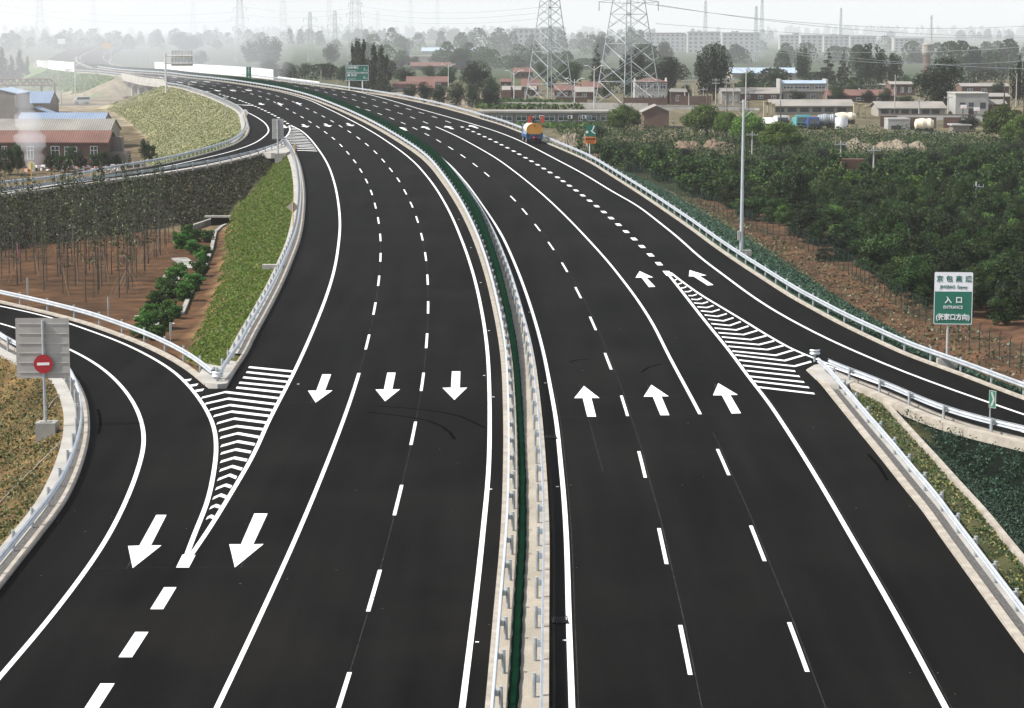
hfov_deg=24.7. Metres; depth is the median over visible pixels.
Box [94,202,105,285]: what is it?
sapling
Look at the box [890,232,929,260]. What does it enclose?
young tree
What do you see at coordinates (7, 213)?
sapling
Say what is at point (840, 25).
pylon
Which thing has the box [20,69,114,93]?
grass
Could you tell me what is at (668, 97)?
poplar tree
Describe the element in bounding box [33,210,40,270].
sapling
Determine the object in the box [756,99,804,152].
willow tree
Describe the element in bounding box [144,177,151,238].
sapling
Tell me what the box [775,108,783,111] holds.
window
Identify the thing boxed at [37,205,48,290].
sapling
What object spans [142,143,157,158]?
sapling
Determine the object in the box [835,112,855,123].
tank trailer
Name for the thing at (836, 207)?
young tree
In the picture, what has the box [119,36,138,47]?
tree
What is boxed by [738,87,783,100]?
brick house
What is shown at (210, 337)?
grass
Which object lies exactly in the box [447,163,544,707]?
guardrail
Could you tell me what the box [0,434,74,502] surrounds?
cable
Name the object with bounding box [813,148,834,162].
bush
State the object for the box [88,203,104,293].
sapling
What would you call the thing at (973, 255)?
young tree
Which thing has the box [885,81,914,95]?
brick house
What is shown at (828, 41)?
apartment block
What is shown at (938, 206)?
young tree
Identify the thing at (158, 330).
ditch shrub
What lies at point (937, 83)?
tree
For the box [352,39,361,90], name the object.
poplar tree
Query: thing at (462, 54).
tree
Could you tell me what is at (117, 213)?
sapling
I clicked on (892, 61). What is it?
power line
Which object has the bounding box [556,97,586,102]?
wall
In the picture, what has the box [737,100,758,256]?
lamp pole
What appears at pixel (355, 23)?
pylon
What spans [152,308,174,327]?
ditch shrub
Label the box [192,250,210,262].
ditch shrub
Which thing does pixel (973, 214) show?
young tree
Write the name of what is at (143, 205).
sapling
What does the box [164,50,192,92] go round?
gantry sign
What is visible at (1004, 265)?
young tree
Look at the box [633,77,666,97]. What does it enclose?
house
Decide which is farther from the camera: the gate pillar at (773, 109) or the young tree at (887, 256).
the gate pillar at (773, 109)
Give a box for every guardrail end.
[211,371,222,380]
[809,349,819,361]
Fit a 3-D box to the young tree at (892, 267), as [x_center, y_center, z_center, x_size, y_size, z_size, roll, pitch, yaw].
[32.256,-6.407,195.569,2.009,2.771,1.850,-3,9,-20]
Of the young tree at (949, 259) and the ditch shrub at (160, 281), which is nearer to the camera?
the ditch shrub at (160, 281)
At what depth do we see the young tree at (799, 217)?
243.02 m
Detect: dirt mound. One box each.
[554,131,587,151]
[618,132,678,140]
[674,138,741,154]
[842,137,933,153]
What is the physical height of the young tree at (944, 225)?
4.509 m
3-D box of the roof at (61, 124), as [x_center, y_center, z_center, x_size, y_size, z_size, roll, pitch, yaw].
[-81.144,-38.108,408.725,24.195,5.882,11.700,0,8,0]
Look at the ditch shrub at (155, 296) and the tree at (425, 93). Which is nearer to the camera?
the ditch shrub at (155, 296)
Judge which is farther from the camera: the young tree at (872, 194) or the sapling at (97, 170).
the young tree at (872, 194)
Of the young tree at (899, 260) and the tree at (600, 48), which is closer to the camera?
the young tree at (899, 260)
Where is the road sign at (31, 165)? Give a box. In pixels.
[27,161,34,183]
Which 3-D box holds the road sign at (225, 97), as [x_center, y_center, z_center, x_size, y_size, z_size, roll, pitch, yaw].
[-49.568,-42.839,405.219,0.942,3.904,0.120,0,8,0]
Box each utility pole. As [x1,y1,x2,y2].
[712,79,719,104]
[723,77,729,104]
[730,78,737,104]
[750,131,757,156]
[835,140,846,156]
[867,146,880,167]
[944,95,952,113]
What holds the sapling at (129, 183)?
on the ground at (84, 295)
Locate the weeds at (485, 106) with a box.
[475,96,584,109]
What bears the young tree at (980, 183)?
on the ground at (84, 295)
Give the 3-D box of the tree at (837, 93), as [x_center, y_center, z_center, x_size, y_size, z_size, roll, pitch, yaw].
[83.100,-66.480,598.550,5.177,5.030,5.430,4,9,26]
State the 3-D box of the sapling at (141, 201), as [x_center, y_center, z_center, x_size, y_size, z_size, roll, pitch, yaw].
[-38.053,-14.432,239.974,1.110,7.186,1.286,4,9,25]
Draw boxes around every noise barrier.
[37,60,73,71]
[154,62,273,78]
[278,77,319,85]
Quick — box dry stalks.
[661,187,1023,384]
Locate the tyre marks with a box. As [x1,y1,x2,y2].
[96,359,888,479]
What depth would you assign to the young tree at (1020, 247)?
219.49 m
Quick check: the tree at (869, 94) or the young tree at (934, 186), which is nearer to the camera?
the young tree at (934, 186)
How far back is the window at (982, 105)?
519.00 m
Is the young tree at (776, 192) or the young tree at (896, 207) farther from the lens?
the young tree at (776, 192)
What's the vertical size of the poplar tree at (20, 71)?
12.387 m
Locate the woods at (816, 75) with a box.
[556,61,1009,83]
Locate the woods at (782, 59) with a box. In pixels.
[633,43,866,75]
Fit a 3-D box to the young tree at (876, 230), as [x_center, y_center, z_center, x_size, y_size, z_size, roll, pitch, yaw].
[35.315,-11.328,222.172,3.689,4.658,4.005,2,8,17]
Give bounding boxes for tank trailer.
[817,114,836,128]
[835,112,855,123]
[835,116,847,128]
[914,118,933,131]
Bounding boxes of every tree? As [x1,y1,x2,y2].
[0,47,9,80]
[7,55,15,79]
[14,49,26,77]
[24,57,30,74]
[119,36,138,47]
[169,32,203,50]
[193,50,208,64]
[240,36,282,64]
[259,59,279,69]
[281,61,298,72]
[296,63,312,76]
[317,62,335,79]
[322,43,340,61]
[334,65,345,81]
[347,44,353,89]
[349,39,357,90]
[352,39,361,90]
[356,39,372,90]
[367,42,378,91]
[375,44,394,91]
[376,54,392,91]
[393,54,407,68]
[393,67,415,80]
[402,84,417,99]
[408,56,420,64]
[416,81,433,102]
[420,64,435,75]
[430,85,448,104]
[433,65,457,83]
[446,82,465,106]
[448,46,469,69]
[459,60,492,90]
[463,84,480,106]
[479,88,500,107]
[482,77,500,94]
[520,86,531,94]
[535,63,549,77]
[543,74,556,89]
[556,62,582,82]
[588,43,604,83]
[592,33,616,61]
[600,84,612,97]
[604,89,641,133]
[619,45,644,80]
[623,80,632,95]
[655,56,679,91]
[658,41,674,56]
[666,88,669,103]
[679,83,731,139]
[681,84,692,95]
[693,41,733,99]
[712,107,736,137]
[718,189,740,208]
[725,182,745,207]
[728,91,767,146]
[730,198,739,209]
[733,195,766,219]
[736,181,758,211]
[736,189,756,215]
[740,68,758,86]
[740,179,757,191]
[744,188,758,198]
[749,186,761,193]
[755,173,792,206]
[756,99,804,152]
[758,70,785,85]
[761,206,777,223]
[764,178,787,210]
[765,197,793,217]
[772,205,789,224]
[778,203,803,225]
[780,169,816,208]
[786,201,826,237]
[791,90,805,98]
[794,46,812,79]
[800,186,817,205]
[800,213,821,241]
[805,220,830,246]
[811,181,835,203]
[813,167,848,191]
[814,220,852,261]
[816,195,840,207]
[819,205,845,230]
[820,48,835,81]
[827,84,844,98]
[827,205,848,228]
[828,224,846,243]
[829,198,852,217]
[830,221,843,231]
[831,213,862,248]
[832,230,852,260]
[836,50,848,79]
[845,239,859,253]
[846,187,874,236]
[848,84,858,88]
[849,243,861,258]
[853,221,864,238]
[853,233,911,277]
[854,42,888,83]
[857,212,873,228]
[858,172,874,202]
[859,186,891,205]
[860,90,873,102]
[861,249,893,274]
[863,211,897,239]
[870,219,911,248]
[873,195,893,208]
[876,190,892,204]
[876,265,909,289]
[878,88,891,100]
[878,256,907,279]
[880,197,898,215]
[884,181,898,194]
[884,204,931,234]
[885,261,905,291]
[887,50,903,80]
[887,256,926,300]
[888,201,916,214]
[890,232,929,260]
[891,95,913,100]
[891,174,908,189]
[892,183,919,210]
[893,244,920,268]
[898,217,928,229]
[901,75,911,80]
[903,212,919,242]
[903,253,937,268]
[911,57,964,105]
[913,187,933,203]
[915,284,933,307]
[917,197,939,213]
[917,262,933,290]
[918,234,940,264]
[920,204,943,216]
[922,178,939,189]
[924,193,937,215]
[924,211,969,252]
[925,206,947,224]
[926,200,957,216]
[928,192,957,237]
[930,261,950,293]
[935,250,967,271]
[942,238,962,270]
[948,228,967,252]
[949,222,977,259]
[951,177,978,216]
[956,204,974,219]
[957,237,973,267]
[957,238,995,266]
[958,114,980,131]
[958,174,983,196]
[958,207,986,225]
[958,210,968,220]
[958,263,995,289]
[960,260,976,271]
[966,216,993,231]
[966,267,995,280]
[967,250,978,260]
[969,178,997,215]
[970,214,1003,234]
[972,197,999,218]
[972,275,991,312]
[973,180,985,197]
[975,186,997,200]
[977,221,1019,259]
[979,259,1014,289]
[980,85,1021,142]
[980,250,1004,277]
[981,212,994,217]
[982,281,995,301]
[984,182,1006,200]
[984,276,1022,320]
[987,195,1015,209]
[987,296,1018,324]
[989,192,1009,217]
[989,253,1023,287]
[990,80,1005,92]
[991,284,1004,300]
[993,242,1023,290]
[996,275,1023,319]
[998,172,1020,199]
[998,203,1023,223]
[999,99,1023,151]
[999,217,1019,233]
[1000,247,1023,276]
[1000,264,1023,291]
[1002,199,1023,225]
[1004,220,1023,251]
[1009,55,1023,105]
[1011,237,1023,255]
[1012,186,1023,202]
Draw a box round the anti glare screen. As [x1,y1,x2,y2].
[77,46,526,707]
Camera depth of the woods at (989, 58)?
1054.71 m
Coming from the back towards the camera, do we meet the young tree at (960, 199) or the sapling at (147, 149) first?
the sapling at (147, 149)
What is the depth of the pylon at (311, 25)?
1485.82 m
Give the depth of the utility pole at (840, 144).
348.42 m
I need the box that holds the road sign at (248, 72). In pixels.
[246,67,250,78]
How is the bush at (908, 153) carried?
on the ground at (84, 295)
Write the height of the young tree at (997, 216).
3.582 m
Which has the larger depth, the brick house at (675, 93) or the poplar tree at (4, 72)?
the poplar tree at (4, 72)
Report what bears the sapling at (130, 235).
on the ground at (84, 295)
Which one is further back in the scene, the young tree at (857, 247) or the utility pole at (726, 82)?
the utility pole at (726, 82)
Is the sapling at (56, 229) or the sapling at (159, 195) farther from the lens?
the sapling at (159, 195)
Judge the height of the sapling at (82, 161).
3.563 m
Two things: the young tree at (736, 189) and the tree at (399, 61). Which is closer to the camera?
the young tree at (736, 189)
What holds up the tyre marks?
on the highway right carriageway at (627, 620)
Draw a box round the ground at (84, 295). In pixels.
[0,33,1023,600]
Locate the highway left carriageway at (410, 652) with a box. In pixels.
[0,46,502,707]
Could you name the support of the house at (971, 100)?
on the ground at (84, 295)
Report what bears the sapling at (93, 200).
on the ground at (84, 295)
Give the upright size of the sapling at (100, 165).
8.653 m
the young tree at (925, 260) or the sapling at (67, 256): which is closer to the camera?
the sapling at (67, 256)
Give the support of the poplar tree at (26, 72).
on the ground at (84, 295)
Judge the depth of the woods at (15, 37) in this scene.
2023.81 m
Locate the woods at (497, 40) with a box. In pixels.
[366,27,651,54]
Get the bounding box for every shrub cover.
[589,157,1022,393]
[901,409,1023,534]
[920,436,1023,553]
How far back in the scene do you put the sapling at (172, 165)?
245.72 m
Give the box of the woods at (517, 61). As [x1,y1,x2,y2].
[456,49,601,69]
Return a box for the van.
[73,96,90,103]
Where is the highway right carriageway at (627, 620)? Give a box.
[79,46,1023,707]
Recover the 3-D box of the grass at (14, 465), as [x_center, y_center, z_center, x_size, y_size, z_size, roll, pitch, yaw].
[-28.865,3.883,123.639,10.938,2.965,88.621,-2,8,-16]
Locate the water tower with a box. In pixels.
[922,42,931,71]
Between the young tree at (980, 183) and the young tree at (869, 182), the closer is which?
the young tree at (869, 182)
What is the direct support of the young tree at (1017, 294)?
on the ground at (84, 295)
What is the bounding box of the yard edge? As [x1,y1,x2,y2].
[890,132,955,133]
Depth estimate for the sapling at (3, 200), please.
227.96 m
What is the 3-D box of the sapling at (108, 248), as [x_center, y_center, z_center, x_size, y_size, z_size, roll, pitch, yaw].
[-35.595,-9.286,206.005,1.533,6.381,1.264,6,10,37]
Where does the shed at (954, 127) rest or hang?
on the ground at (84, 295)
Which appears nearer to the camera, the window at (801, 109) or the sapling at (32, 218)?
the sapling at (32, 218)
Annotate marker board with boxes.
[26,278,28,305]
[107,297,109,316]
[169,322,171,341]
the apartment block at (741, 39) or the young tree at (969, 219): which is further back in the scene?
the apartment block at (741, 39)
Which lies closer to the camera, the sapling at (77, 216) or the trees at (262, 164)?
the sapling at (77, 216)
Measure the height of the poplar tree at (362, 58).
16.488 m
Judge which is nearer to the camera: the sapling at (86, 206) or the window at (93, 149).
the sapling at (86, 206)
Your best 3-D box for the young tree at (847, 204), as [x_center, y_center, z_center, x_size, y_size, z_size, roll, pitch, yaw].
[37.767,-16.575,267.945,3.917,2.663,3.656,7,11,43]
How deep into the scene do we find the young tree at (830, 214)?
247.32 m
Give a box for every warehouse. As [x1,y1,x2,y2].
[421,47,488,53]
[727,68,797,78]
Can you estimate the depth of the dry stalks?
195.68 m
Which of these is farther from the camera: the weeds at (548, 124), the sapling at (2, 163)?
the weeds at (548, 124)
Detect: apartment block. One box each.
[512,28,540,52]
[540,27,560,50]
[644,33,685,50]
[686,31,720,52]
[720,32,760,51]
[778,35,798,50]
[798,35,822,52]
[822,35,849,51]
[849,36,876,50]
[891,38,924,52]
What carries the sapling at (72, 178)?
on the ground at (84, 295)
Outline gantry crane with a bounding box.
[0,78,56,92]
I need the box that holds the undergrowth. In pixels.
[553,117,1023,191]
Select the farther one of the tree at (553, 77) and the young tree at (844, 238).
the tree at (553, 77)
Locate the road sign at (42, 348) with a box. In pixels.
[15,318,69,441]
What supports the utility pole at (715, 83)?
on the ground at (84, 295)
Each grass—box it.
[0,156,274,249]
[0,355,62,545]
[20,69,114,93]
[107,85,240,165]
[159,134,236,163]
[182,156,293,365]
[848,387,1023,604]
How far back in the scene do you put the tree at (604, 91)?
632.75 m
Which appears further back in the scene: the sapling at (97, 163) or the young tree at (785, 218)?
the sapling at (97, 163)
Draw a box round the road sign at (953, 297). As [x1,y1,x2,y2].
[933,272,972,368]
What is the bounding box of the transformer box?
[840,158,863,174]
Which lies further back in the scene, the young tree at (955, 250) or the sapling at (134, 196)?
the sapling at (134, 196)
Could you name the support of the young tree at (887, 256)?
on the ground at (84, 295)
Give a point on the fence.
(984, 336)
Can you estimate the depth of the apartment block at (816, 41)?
1983.39 m
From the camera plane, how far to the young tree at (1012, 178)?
279.82 m
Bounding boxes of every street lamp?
[69,62,79,98]
[505,70,522,98]
[564,78,584,102]
[584,65,603,109]
[740,69,750,108]
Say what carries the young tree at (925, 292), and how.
on the ground at (84, 295)
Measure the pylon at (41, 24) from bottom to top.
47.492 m
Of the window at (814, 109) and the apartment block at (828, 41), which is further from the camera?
the apartment block at (828, 41)
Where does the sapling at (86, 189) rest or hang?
on the ground at (84, 295)
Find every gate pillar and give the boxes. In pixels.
[763,101,766,116]
[767,102,771,116]
[771,103,775,116]
[853,102,857,117]
[858,103,862,117]
[865,105,869,117]
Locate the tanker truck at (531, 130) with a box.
[521,116,543,143]
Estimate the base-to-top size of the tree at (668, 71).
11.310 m
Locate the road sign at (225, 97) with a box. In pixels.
[223,95,227,117]
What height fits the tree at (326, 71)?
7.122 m
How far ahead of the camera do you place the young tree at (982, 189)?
281.07 m
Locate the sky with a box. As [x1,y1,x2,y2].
[0,0,1023,32]
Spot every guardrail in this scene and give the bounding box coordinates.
[0,290,214,378]
[0,332,81,561]
[1,82,246,186]
[3,137,285,195]
[64,68,120,76]
[98,66,514,707]
[215,138,300,371]
[239,73,1023,395]
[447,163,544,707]
[817,357,1023,615]
[828,359,1023,431]
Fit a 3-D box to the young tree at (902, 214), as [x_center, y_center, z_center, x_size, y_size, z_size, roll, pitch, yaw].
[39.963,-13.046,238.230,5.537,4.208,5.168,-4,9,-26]
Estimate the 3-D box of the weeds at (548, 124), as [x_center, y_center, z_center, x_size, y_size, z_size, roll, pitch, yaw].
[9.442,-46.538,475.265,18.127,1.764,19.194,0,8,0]
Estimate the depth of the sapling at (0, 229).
224.16 m
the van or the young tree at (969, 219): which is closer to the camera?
the young tree at (969, 219)
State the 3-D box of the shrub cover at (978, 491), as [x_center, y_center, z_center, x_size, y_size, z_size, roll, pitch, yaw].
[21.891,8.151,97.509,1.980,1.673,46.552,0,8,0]
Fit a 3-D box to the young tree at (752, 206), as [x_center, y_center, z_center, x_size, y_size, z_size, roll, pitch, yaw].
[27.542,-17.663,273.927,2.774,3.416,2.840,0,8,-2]
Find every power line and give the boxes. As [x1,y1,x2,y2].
[0,5,549,23]
[631,1,1023,52]
[756,47,1021,68]
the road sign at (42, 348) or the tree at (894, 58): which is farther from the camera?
the tree at (894, 58)
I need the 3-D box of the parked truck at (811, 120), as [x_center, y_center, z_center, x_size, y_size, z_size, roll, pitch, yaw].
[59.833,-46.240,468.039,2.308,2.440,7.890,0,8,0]
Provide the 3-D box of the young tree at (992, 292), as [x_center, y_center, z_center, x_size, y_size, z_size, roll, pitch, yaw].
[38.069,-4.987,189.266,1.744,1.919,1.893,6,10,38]
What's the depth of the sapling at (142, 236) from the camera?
218.79 m
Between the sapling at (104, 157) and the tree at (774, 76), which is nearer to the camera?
the sapling at (104, 157)
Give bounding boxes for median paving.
[76,48,542,707]
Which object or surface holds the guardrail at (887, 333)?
on the ground at (84, 295)
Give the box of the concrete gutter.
[262,264,282,268]
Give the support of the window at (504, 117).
in the brick house at (515, 116)
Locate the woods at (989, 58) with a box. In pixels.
[934,40,1009,73]
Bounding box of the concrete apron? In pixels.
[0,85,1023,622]
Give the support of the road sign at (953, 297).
on the ground at (84, 295)
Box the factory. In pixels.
[0,87,30,118]
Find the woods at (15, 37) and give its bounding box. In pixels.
[0,33,24,52]
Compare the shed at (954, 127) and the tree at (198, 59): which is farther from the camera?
the tree at (198, 59)
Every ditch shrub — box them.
[129,325,148,337]
[133,312,158,327]
[139,302,159,318]
[145,290,168,304]
[147,324,169,339]
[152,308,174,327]
[154,276,175,292]
[159,298,177,311]
[160,281,179,298]
[165,266,186,281]
[167,303,183,318]
[172,230,191,248]
[172,261,187,273]
[173,280,194,301]
[180,224,193,233]
[180,273,206,290]
[184,239,201,252]
[188,259,209,275]
[189,229,206,241]
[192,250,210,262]
[197,245,213,253]
[199,229,214,242]
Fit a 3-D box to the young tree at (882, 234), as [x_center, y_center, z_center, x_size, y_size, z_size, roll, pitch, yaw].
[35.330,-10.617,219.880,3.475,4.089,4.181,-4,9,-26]
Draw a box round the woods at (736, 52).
[627,40,1023,64]
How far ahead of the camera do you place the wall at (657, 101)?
577.15 m
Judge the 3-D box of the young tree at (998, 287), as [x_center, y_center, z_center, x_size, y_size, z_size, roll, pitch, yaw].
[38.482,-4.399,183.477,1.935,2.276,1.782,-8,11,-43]
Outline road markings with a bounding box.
[0,47,1023,707]
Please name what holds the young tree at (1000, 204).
on the ground at (84, 295)
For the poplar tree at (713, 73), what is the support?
on the ground at (84, 295)
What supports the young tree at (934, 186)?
on the ground at (84, 295)
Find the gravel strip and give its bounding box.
[0,162,1023,635]
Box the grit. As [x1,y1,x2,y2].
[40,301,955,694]
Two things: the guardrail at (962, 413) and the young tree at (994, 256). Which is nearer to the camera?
the guardrail at (962, 413)
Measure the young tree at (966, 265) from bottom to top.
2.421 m
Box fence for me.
[624,157,1023,373]
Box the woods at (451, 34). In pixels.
[4,27,1015,40]
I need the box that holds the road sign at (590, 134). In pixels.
[585,125,595,153]
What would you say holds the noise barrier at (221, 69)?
on the ground at (84, 295)
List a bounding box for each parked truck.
[763,116,789,124]
[792,115,810,125]
[805,117,819,128]
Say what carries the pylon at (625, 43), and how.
on the ground at (84, 295)
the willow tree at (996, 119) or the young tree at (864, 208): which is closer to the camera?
the young tree at (864, 208)
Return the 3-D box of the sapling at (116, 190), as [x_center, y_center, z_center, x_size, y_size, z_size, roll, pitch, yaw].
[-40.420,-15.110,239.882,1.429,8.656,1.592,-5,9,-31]
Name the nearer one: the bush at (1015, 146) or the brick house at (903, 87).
the bush at (1015, 146)
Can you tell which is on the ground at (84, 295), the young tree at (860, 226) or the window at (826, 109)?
the young tree at (860, 226)
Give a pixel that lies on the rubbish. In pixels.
(42, 167)
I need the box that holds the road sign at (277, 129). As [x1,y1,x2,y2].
[272,119,283,162]
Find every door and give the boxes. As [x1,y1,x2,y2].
[891,126,900,129]
[968,108,973,113]
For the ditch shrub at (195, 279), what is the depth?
199.96 m
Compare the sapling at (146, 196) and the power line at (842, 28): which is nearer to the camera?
the sapling at (146, 196)
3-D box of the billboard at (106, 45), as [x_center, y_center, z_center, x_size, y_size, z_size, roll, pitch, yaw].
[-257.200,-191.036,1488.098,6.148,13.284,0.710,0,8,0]
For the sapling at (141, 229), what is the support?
on the ground at (84, 295)
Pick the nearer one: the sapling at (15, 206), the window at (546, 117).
the sapling at (15, 206)
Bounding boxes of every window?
[27,146,33,158]
[51,146,59,155]
[64,147,76,155]
[90,146,97,158]
[491,115,501,120]
[502,115,511,120]
[516,115,526,120]
[530,115,540,120]
[544,115,554,120]
[558,115,568,120]
[586,115,596,120]
[601,115,608,120]
[660,84,665,88]
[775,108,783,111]
[783,85,792,88]
[788,108,796,111]
[795,85,809,88]
[800,108,808,111]
[812,108,820,111]
[815,85,825,88]
[825,108,833,111]
[837,108,845,111]
[881,110,888,113]
[980,103,985,107]
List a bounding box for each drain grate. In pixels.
[544,435,557,438]
[550,616,569,623]
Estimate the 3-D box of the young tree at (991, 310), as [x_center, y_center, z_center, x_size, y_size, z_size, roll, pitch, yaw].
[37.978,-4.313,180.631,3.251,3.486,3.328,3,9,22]
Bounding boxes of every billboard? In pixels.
[57,39,64,52]
[102,43,111,60]
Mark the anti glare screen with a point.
(521, 544)
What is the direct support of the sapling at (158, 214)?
on the ground at (84, 295)
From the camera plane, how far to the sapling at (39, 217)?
202.55 m
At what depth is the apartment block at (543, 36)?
2042.23 m
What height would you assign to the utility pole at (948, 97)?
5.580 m
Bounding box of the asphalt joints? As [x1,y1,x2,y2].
[95,143,951,707]
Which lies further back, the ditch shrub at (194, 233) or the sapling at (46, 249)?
the ditch shrub at (194, 233)
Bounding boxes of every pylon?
[34,1,46,49]
[231,0,247,62]
[279,1,287,44]
[303,12,316,61]
[325,0,332,42]
[327,11,342,59]
[347,0,362,63]
[408,5,412,37]
[526,0,573,99]
[595,0,659,102]
[703,0,707,46]
[752,6,758,61]
[758,0,763,57]
[839,9,841,46]
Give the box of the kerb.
[0,47,1023,707]
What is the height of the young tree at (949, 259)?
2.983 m
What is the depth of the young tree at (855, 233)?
230.78 m
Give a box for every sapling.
[0,144,3,170]
[0,156,5,223]
[0,179,7,256]
[0,190,7,257]
[0,208,7,278]
[1,147,16,175]
[2,192,14,273]
[6,173,19,248]
[7,186,14,254]
[8,190,27,282]
[9,178,23,263]
[9,179,21,242]
[10,200,24,284]
[10,210,16,270]
[13,142,25,171]
[17,172,37,260]
[24,177,31,222]
[25,175,33,212]
[27,182,35,257]
[28,203,38,274]
[30,178,39,250]
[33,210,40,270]
[35,187,49,237]
[35,199,46,271]
[36,181,43,247]
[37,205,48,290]
[40,204,47,263]
[41,217,50,280]
[44,150,56,169]
[47,188,55,237]
[48,158,64,221]
[50,196,63,276]
[51,181,65,273]
[52,190,63,236]
[53,154,67,172]
[53,193,66,256]
[55,175,71,251]
[56,222,68,293]
[57,173,67,253]
[58,168,77,267]
[59,204,73,290]
[60,156,72,246]
[62,181,80,285]
[63,179,74,263]
[63,181,70,248]
[64,145,75,170]
[68,181,82,281]
[69,156,76,242]
[69,185,80,256]
[71,171,78,234]
[72,149,87,167]
[74,187,83,260]
[74,202,89,302]
[75,157,85,220]
[79,182,95,274]
[80,183,99,269]
[86,169,100,237]
[86,185,92,247]
[86,230,97,297]
[88,152,102,167]
[88,178,97,245]
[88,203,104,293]
[91,193,111,289]
[91,204,98,265]
[93,168,104,242]
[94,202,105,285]
[97,159,110,233]
[97,171,111,258]
[97,194,106,259]
[98,213,108,281]
[99,167,106,239]
[99,176,113,277]
[101,151,110,166]
[104,199,115,274]
[107,177,112,214]
[108,189,115,241]
[109,193,118,242]
[109,194,122,270]
[109,207,123,297]
[110,168,123,236]
[111,154,121,164]
[112,184,125,245]
[114,209,137,294]
[117,166,128,264]
[118,215,138,289]
[119,158,134,242]
[123,155,134,230]
[123,170,130,210]
[123,214,141,280]
[123,217,142,286]
[124,176,136,255]
[124,198,134,253]
[127,193,146,277]
[128,175,138,251]
[131,165,142,247]
[131,189,137,256]
[133,205,154,266]
[134,183,155,273]
[136,186,156,270]
[137,153,149,243]
[137,180,157,264]
[138,138,150,157]
[138,179,143,245]
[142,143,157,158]
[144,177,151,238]
[146,198,161,260]
[147,173,154,234]
[148,160,161,233]
[148,168,164,256]
[151,175,167,251]
[152,161,168,254]
[155,165,173,247]
[157,185,173,245]
[163,179,173,239]
[165,162,177,238]
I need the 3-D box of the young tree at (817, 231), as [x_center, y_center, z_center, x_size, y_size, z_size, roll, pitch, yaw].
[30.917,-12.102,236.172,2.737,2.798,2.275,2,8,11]
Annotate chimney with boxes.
[929,15,932,43]
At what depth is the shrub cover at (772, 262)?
194.66 m
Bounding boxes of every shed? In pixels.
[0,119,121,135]
[18,112,111,118]
[22,106,54,111]
[29,91,59,111]
[884,117,910,129]
[947,123,971,131]
[988,99,1007,112]
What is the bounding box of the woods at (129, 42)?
[7,30,1023,49]
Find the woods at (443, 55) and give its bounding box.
[360,41,541,67]
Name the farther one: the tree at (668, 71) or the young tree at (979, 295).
the tree at (668, 71)
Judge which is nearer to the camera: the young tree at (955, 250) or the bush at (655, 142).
the young tree at (955, 250)
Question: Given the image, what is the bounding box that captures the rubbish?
[24,164,120,171]
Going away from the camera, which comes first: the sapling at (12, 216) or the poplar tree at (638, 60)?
the sapling at (12, 216)
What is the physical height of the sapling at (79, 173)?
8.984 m
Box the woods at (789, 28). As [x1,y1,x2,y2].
[1,24,1023,34]
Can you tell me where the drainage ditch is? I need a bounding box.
[135,215,230,324]
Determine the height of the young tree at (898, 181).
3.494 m
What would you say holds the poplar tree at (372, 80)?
on the ground at (84, 295)
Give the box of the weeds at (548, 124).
[514,120,600,128]
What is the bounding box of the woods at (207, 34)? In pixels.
[6,28,368,45]
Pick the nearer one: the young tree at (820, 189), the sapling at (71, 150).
the young tree at (820, 189)
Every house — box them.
[0,130,130,167]
[392,81,435,91]
[406,76,447,85]
[409,56,430,60]
[410,62,467,69]
[477,110,610,125]
[500,78,511,89]
[502,86,536,95]
[513,68,532,78]
[521,79,538,91]
[553,85,579,97]
[575,87,593,99]
[580,81,600,95]
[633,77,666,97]
[639,104,671,128]
[667,88,686,104]
[718,88,740,104]
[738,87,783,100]
[776,79,827,98]
[822,89,896,102]
[863,84,885,88]
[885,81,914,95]
[947,92,988,113]
[955,83,1009,93]
[989,93,1010,103]
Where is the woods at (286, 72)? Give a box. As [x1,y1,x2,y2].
[264,60,397,79]
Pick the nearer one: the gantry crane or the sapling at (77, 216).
the sapling at (77, 216)
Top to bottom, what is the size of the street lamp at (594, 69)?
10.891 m
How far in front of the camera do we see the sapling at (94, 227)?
199.80 m
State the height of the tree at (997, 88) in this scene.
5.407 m
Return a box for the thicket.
[573,132,1023,201]
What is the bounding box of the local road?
[59,104,468,104]
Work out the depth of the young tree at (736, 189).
285.39 m
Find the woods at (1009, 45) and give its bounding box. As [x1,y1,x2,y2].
[962,38,1022,71]
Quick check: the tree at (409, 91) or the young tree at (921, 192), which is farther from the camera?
the tree at (409, 91)
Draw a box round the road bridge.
[121,71,164,95]
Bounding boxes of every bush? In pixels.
[596,126,610,137]
[617,141,629,150]
[647,141,666,151]
[679,148,697,155]
[710,151,721,159]
[740,157,757,169]
[764,153,786,162]
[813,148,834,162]
[864,152,885,165]
[899,150,915,159]
[920,151,943,164]
[946,143,972,157]
[1001,143,1021,153]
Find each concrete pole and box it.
[60,78,61,103]
[894,74,895,113]
[1015,77,1016,106]
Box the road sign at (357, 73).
[346,65,368,91]
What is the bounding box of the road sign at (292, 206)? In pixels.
[287,201,297,225]
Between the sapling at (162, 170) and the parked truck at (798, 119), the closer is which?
the sapling at (162, 170)
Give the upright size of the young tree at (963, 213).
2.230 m
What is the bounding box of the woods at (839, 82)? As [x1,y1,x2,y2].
[602,72,970,92]
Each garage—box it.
[767,99,852,114]
[869,101,946,115]
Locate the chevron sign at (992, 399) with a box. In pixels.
[989,390,996,429]
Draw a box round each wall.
[498,102,647,109]
[501,91,527,98]
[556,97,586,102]
[624,98,666,105]
[649,105,739,110]
[679,96,710,104]
[880,116,896,126]
[882,114,986,120]
[905,117,935,128]
[943,117,960,127]

